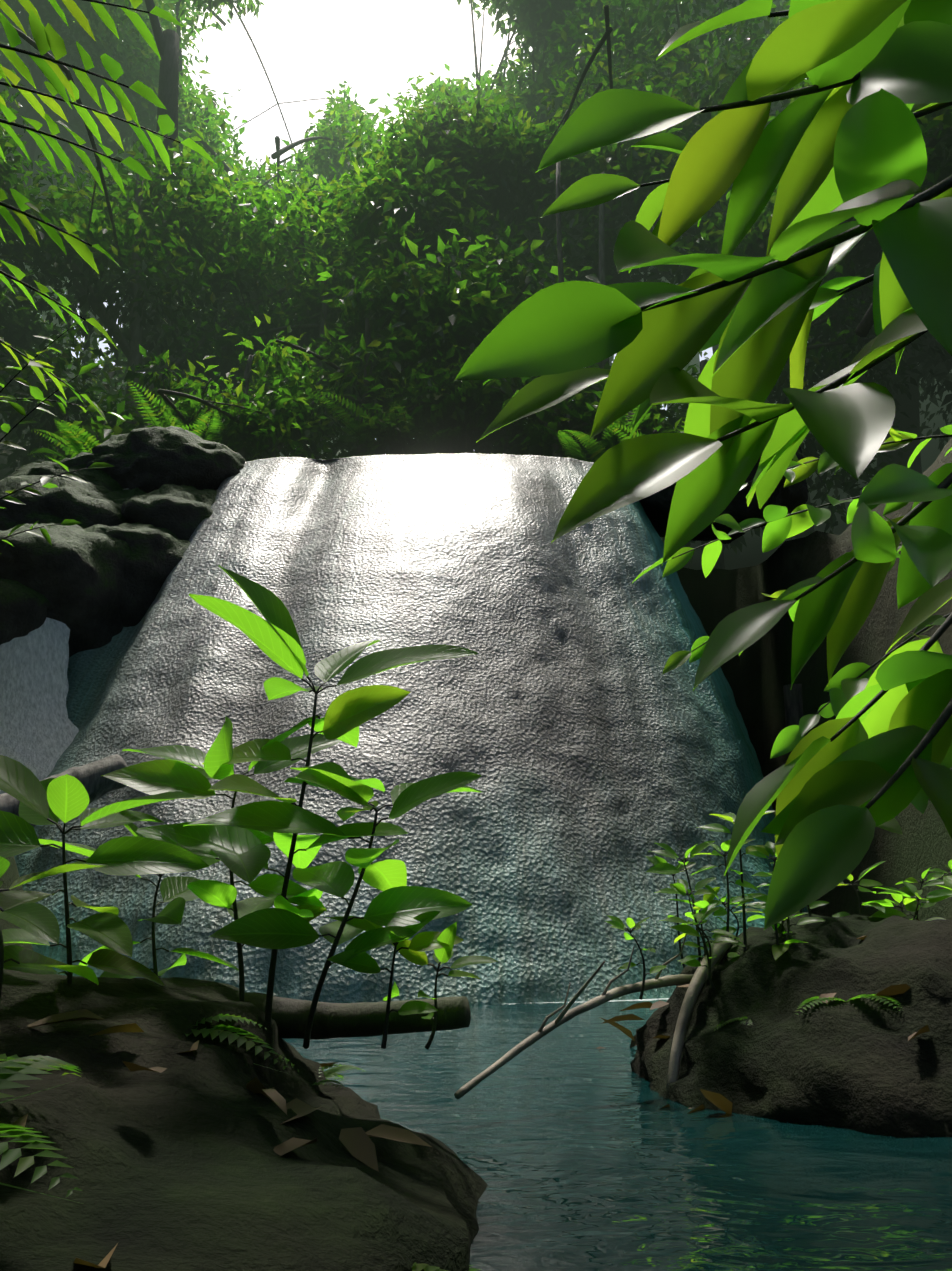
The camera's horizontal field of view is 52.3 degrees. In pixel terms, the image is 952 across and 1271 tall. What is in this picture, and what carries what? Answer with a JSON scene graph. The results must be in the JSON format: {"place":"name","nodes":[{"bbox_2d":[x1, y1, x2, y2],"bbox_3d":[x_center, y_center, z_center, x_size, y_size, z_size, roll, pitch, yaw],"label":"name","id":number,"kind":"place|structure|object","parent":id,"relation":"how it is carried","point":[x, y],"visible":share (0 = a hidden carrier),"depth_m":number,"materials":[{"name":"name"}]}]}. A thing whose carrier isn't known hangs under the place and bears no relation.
{"place":"outdoors","nodes":[
{"label":"outdoors","id":0,"kind":"place"},
{"bbox_2d":[8,0,712,454],"label":"sky","id":1,"kind":"structure","parent":0,"point":[305,48],"materials":[{"name":"white"}]},
{"bbox_2d":[0,354,951,950],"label":"terrain","id":2,"kind":"structure","parent":0,"point":[758,674],"depth_m":8.69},
{"bbox_2d":[0,754,127,826],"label":"fallen log","id":3,"kind":"object","parent":2,"relation":"on","point":[93,781],"visible":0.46,"depth_m":4.74,"materials":[{"name":"brown wood"}]},
{"bbox_2d":[0,1,135,363],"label":"tree","id":4,"kind":"object","parent":2,"relation":"on","point":[25,83],"depth_m":26.39,"materials":[{"name":"green plant"}]},
{"bbox_2d":[0,279,149,478],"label":"bush","id":5,"kind":"object","parent":2,"relation":"on","point":[18,339],"depth_m":12.99,"materials":[{"name":"green plant"}]},
{"bbox_2d":[56,140,125,361],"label":"tree","id":6,"kind":"object","parent":2,"relation":"on","point":[64,324],"depth_m":32.26,"materials":[{"name":"green plant"}]},
{"bbox_2d":[0,0,186,292],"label":"tree","id":7,"kind":"object","parent":2,"relation":"on","point":[52,16],"depth_m":23.66,"materials":[{"name":"green plant"}]},
{"bbox_2d":[0,21,238,359],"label":"tree","id":8,"kind":"object","parent":2,"relation":"on","point":[108,293],"depth_m":14.21,"materials":[{"name":"green plant"}]},
{"bbox_2d":[45,0,206,345],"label":"tree","id":9,"kind":"object","parent":2,"relation":"on","point":[189,40],"depth_m":45.91,"materials":[{"name":"green plant"}]},
{"bbox_2d":[0,0,286,384],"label":"tree","id":10,"kind":"object","parent":2,"relation":"on","point":[105,134],"depth_m":25.52,"materials":[{"name":"green plant"}]},
{"bbox_2d":[47,355,301,461],"bbox_3d":[-3.955,-1.804,12.040,3.304,3.768,2.022,6,-18,-19],"label":"bush","id":11,"kind":"object","parent":2,"relation":"on","point":[105,434],"depth_m":12.03,"materials":[{"name":"green plant"}]},
{"bbox_2d":[0,68,374,427],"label":"tree","id":12,"kind":"object","parent":2,"relation":"on","point":[9,180],"depth_m":15.45,"materials":[{"name":"green plant"}]},
{"bbox_2d":[15,0,369,192],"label":"tree","id":13,"kind":"object","parent":2,"relation":"on","point":[192,20],"depth_m":32.20,"materials":[{"name":"green plant"}]},
{"bbox_2d":[122,0,264,418],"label":"tree","id":14,"kind":"object","parent":2,"relation":"on","point":[167,42],"depth_m":18.19,"materials":[{"name":"green plant"}]},
{"bbox_2d":[121,93,273,184],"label":"tree","id":15,"kind":"object","parent":2,"relation":"on","point":[263,181],"depth_m":39.89,"materials":[{"name":"green plant"}]},
{"bbox_2d":[190,83,233,157],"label":"tree","id":16,"kind":"object","parent":2,"relation":"on","point":[231,126],"depth_m":49.54,"materials":[{"name":"green plant"}]},
{"bbox_2d":[79,344,356,461],"bbox_3d":[-3.171,-1.812,12.823,3.831,3.841,2.491,0,-17,1],"label":"bush","id":17,"kind":"object","parent":2,"relation":"on","point":[296,406],"depth_m":12.64,"materials":[{"name":"green plant"}]},
{"bbox_2d":[95,47,401,219],"bbox_3d":[-6.153,-9.995,26.335,4.970,13.879,8.888,-15,-22,39],"label":"tree","id":18,"kind":"object","parent":2,"relation":"on","point":[187,118],"depth_m":25.79,"materials":[{"name":"green plant"}]},
{"bbox_2d":[83,80,480,448],"bbox_3d":[-5.065,-10.692,30.339,14.058,13.210,14.711,0,-17,1],"label":"tree","id":19,"kind":"object","parent":2,"relation":"on","point":[311,162],"depth_m":27.66,"materials":[{"name":"green plant"}]},
{"bbox_2d":[215,122,360,191],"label":"tree","id":20,"kind":"object","parent":2,"relation":"on","point":[230,144],"depth_m":40.43,"materials":[{"name":"green plant"}]},
{"bbox_2d":[88,111,498,440],"bbox_3d":[-2.892,-4.686,16.714,6.905,7.973,5.685,0,-17,1],"label":"tree","id":21,"kind":"object","parent":2,"relation":"on","point":[378,190],"depth_m":15.71,"materials":[{"name":"green plant"}]},
{"bbox_2d":[142,234,451,458],"bbox_3d":[-2.643,-3.530,15.158,5.233,5.969,4.073,0,-17,1],"label":"bush","id":22,"kind":"object","parent":2,"relation":"on","point":[228,362],"depth_m":15.03,"materials":[{"name":"green plant"}]},
{"bbox_2d":[276,83,378,191],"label":"tree","id":23,"kind":"object","parent":2,"relation":"on","point":[344,93],"depth_m":35.88,"materials":[{"name":"green plant"}]},
{"bbox_2d":[27,301,686,462],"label":"large fern fronds","id":24,"kind":"object","parent":2,"relation":"on","point":[77,447],"visible":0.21,"depth_m":11.67,"materials":[{"name":"green plant"}]},
{"bbox_2d":[223,285,516,455],"bbox_3d":[-1.528,-2.516,13.622,4.425,4.747,3.146,0,-17,1],"label":"bush","id":25,"kind":"object","parent":2,"relation":"on","point":[376,379],"depth_m":13.20,"materials":[{"name":"green plant"}]},
{"bbox_2d":[0,426,808,656],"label":"rocks","id":26,"kind":"object","parent":2,"relation":"on","point":[97,576],"visible":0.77,"depth_m":8.28,"materials":[{"name":"grey stone"}]},
{"bbox_2d":[14,453,807,1004],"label":"waterfall","id":27,"kind":"structure","parent":2,"relation":"on","point":[580,733],"depth_m":6.37,"materials":[{"name":"grey liquid"}]},
{"bbox_2d":[0,618,78,793],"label":"water cascade","id":28,"kind":"object","parent":27,"relation":"on","point":[39,730],"visible":0.46,"depth_m":6.91,"materials":[{"name":"grey liquid"}]},
{"bbox_2d":[223,78,640,332],"bbox_3d":[-0.820,-5.343,18.201,8.089,8.600,7.287,0,-17,1],"label":"tree","id":29,"kind":"object","parent":2,"relation":"on","point":[509,200],"depth_m":16.52,"materials":[{"name":"green plant"}]},
{"bbox_2d":[434,113,457,284],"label":"tree trunk limbs","id":30,"kind":"object","parent":2,"relation":"on","point":[446,209],"visible":0.04,"depth_m":16.72,"materials":[{"name":"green plant"}]},
{"bbox_2d":[311,208,600,396],"bbox_3d":[-0.408,-3.654,14.649,4.673,6.566,3.905,0,-17,1],"label":"bush","id":31,"kind":"object","parent":2,"relation":"on","point":[483,310],"depth_m":13.95,"materials":[{"name":"green plant"}]},
{"bbox_2d":[414,61,527,107],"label":"tree","id":32,"kind":"object","parent":2,"relation":"on","point":[487,71],"depth_m":38.26,"materials":[{"name":"green plant"}]},
{"bbox_2d":[0,0,951,929],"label":"foliage","id":33,"kind":"object","parent":2,"relation":"on","point":[828,160],"depth_m":0.48,"materials":[{"name":"green plant"}]},
{"bbox_2d":[0,913,951,1270],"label":"mossy rocks","id":34,"kind":"object","parent":2,"relation":"on","point":[178,1163],"visible":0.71,"depth_m":1.14,"materials":[{"name":"brown stone"}]},
{"bbox_2d":[236,992,470,1039],"bbox_3d":[-0.208,0.589,1.499,0.411,0.072,0.068,-4,-18,14],"label":"log","id":35,"kind":"object","parent":34,"relation":"on","point":[332,1020],"visible":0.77,"depth_m":1.47,"materials":[{"name":"brown wood"}]},
{"bbox_2d":[0,994,903,1270],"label":"fern fronds","id":36,"kind":"object","parent":34,"relation":"on","point":[12,1068],"visible":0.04,"depth_m":0.81,"materials":[{"name":"green plant"}]},
{"bbox_2d":[1,919,929,1267],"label":"leaf litter","id":37,"kind":"object","parent":34,"relation":"on","point":[357,1143],"visible":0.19,"depth_m":1.13,"materials":[{"name":"brown plant"}]},
{"bbox_2d":[0,565,951,1048],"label":"leafy plants","id":38,"kind":"object","parent":34,"relation":"on","point":[238,839],"depth_m":1.39,"materials":[{"name":"green plant"}]},
{"bbox_2d":[454,934,730,1098],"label":"dead sticks","id":39,"kind":"object","parent":34,"relation":"on","point":[696,980],"visible":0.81,"depth_m":2.08,"materials":[{"name":"brown wood"}]},
{"bbox_2d":[356,319,599,455],"bbox_3d":[0.090,-2.205,13.047,3.358,4.525,2.511,0,-17,1],"label":"bush","id":40,"kind":"object","parent":2,"relation":"on","point":[390,435],"depth_m":12.69,"materials":[{"name":"green plant"}]},
{"bbox_2d":[348,0,651,424],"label":"tree","id":41,"kind":"object","parent":2,"relation":"on","point":[527,9],"depth_m":24.17,"materials":[{"name":"green plant"}]},
{"bbox_2d":[439,0,578,110],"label":"tree","id":42,"kind":"object","parent":2,"relation":"on","point":[485,76],"depth_m":32.57,"materials":[{"name":"green plant"}]},
{"bbox_2d":[296,8,793,401],"bbox_3d":[1.622,-5.724,17.821,10.568,11.436,6.422,0,-17,1],"label":"tree","id":43,"kind":"object","parent":2,"relation":"on","point":[716,96],"depth_m":17.05,"materials":[{"name":"green plant"}]},
{"bbox_2d":[452,377,673,461],"bbox_3d":[1.076,-1.720,12.484,2.907,4.101,2.412,0,-17,1],"label":"bush","id":44,"kind":"object","parent":2,"relation":"on","point":[530,439],"depth_m":12.23,"materials":[{"name":"green plant"}]},
{"bbox_2d":[460,5,682,443],"bbox_3d":[1.576,-4.293,14.638,3.915,10.240,4.823,0,-17,1],"label":"tree","id":45,"kind":"object","parent":2,"relation":"on","point":[576,163],"depth_m":15.99,"materials":[{"name":"green plant"}]},
{"bbox_2d":[556,161,608,437],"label":"slim tree trunks","id":46,"kind":"object","parent":2,"relation":"on","point":[602,274],"visible":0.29,"depth_m":13.96,"materials":[{"name":"brown plant"}]},
{"bbox_2d":[418,0,753,445],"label":"tree","id":47,"kind":"object","parent":2,"relation":"on","point":[510,13],"depth_m":23.57,"materials":[{"name":"green plant"}]},
{"bbox_2d":[416,0,789,365],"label":"tree","id":48,"kind":"object","parent":2,"relation":"on","point":[478,13],"depth_m":34.64,"materials":[{"name":"green plant"}]},
{"bbox_2d":[585,413,681,461],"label":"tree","id":49,"kind":"object","parent":2,"relation":"on","point":[659,427],"depth_m":11.71,"materials":[{"name":"green plant"}]},
{"bbox_2d":[490,0,808,353],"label":"tree","id":50,"kind":"object","parent":2,"relation":"on","point":[631,18],"depth_m":20.41,"materials":[{"name":"green plant"}]},
{"bbox_2d":[585,19,775,405],"bbox_3d":[6.799,-11.088,28.063,15.574,12.962,11.571,-13,-22,37],"label":"tree","id":51,"kind":"object","parent":2,"relation":"on","point":[687,365],"depth_m":27.14,"materials":[{"name":"green plant"}]},
{"bbox_2d":[648,58,718,428],"bbox_3d":[6.568,-11.647,30.637,7.566,13.403,7.792,0,-17,1],"label":"tree","id":52,"kind":"object","parent":2,"relation":"on","point":[671,403],"depth_m":29.74,"materials":[{"name":"green plant"}]},
{"bbox_2d":[624,0,789,86],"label":"tree","id":53,"kind":"object","parent":2,"relation":"on","point":[778,9],"depth_m":27.71,"materials":[{"name":"green plant"}]},
{"bbox_2d":[510,230,951,568],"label":"bush","id":54,"kind":"object","parent":2,"relation":"on","point":[825,364],"depth_m":12.29,"materials":[{"name":"green plant"}]},
{"bbox_2d":[511,0,951,538],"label":"bush","id":55,"kind":"object","parent":2,"relation":"on","point":[589,237],"depth_m":15.37,"materials":[{"name":"green plant"}]},
{"bbox_2d":[783,684,802,756],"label":"tree trunk limbs","id":56,"kind":"object","parent":2,"relation":"on","point":[793,702],"visible":0.15,"depth_m":8.35,"materials":[{"name":"brown plant"}]},
{"bbox_2d":[646,79,951,336],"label":"bush","id":57,"kind":"object","parent":2,"relation":"on","point":[696,244],"depth_m":13.86,"materials":[{"name":"green plant"}]},
{"bbox_2d":[828,106,951,451],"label":"bush","id":58,"kind":"object","parent":2,"relation":"on","point":[928,359],"depth_m":12.37,"materials":[{"name":"green plant"}]},
{"bbox_2d":[876,345,921,473],"bbox_3d":[6.347,-9.250,14.654,4.400,17.700,5.227,2,-17,-7],"label":"bush","id":59,"kind":"object","parent":2,"relation":"on","point":[909,407],"visible":0.08,"depth_m":13.09,"materials":[{"name":"green plant"}]},
{"bbox_2d":[282,998,951,1270],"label":"water pool","id":60,"kind":"structure","parent":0,"point":[572,1145],"depth_m":1.47,"materials":[{"name":"teal liquid"}]},
{"bbox_2d":[692,352,699,378],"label":"tree","id":61,"kind":"object","parent":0,"point":[696,359],"depth_m":53.88,"materials":[{"name":"green plant"}]}
]}

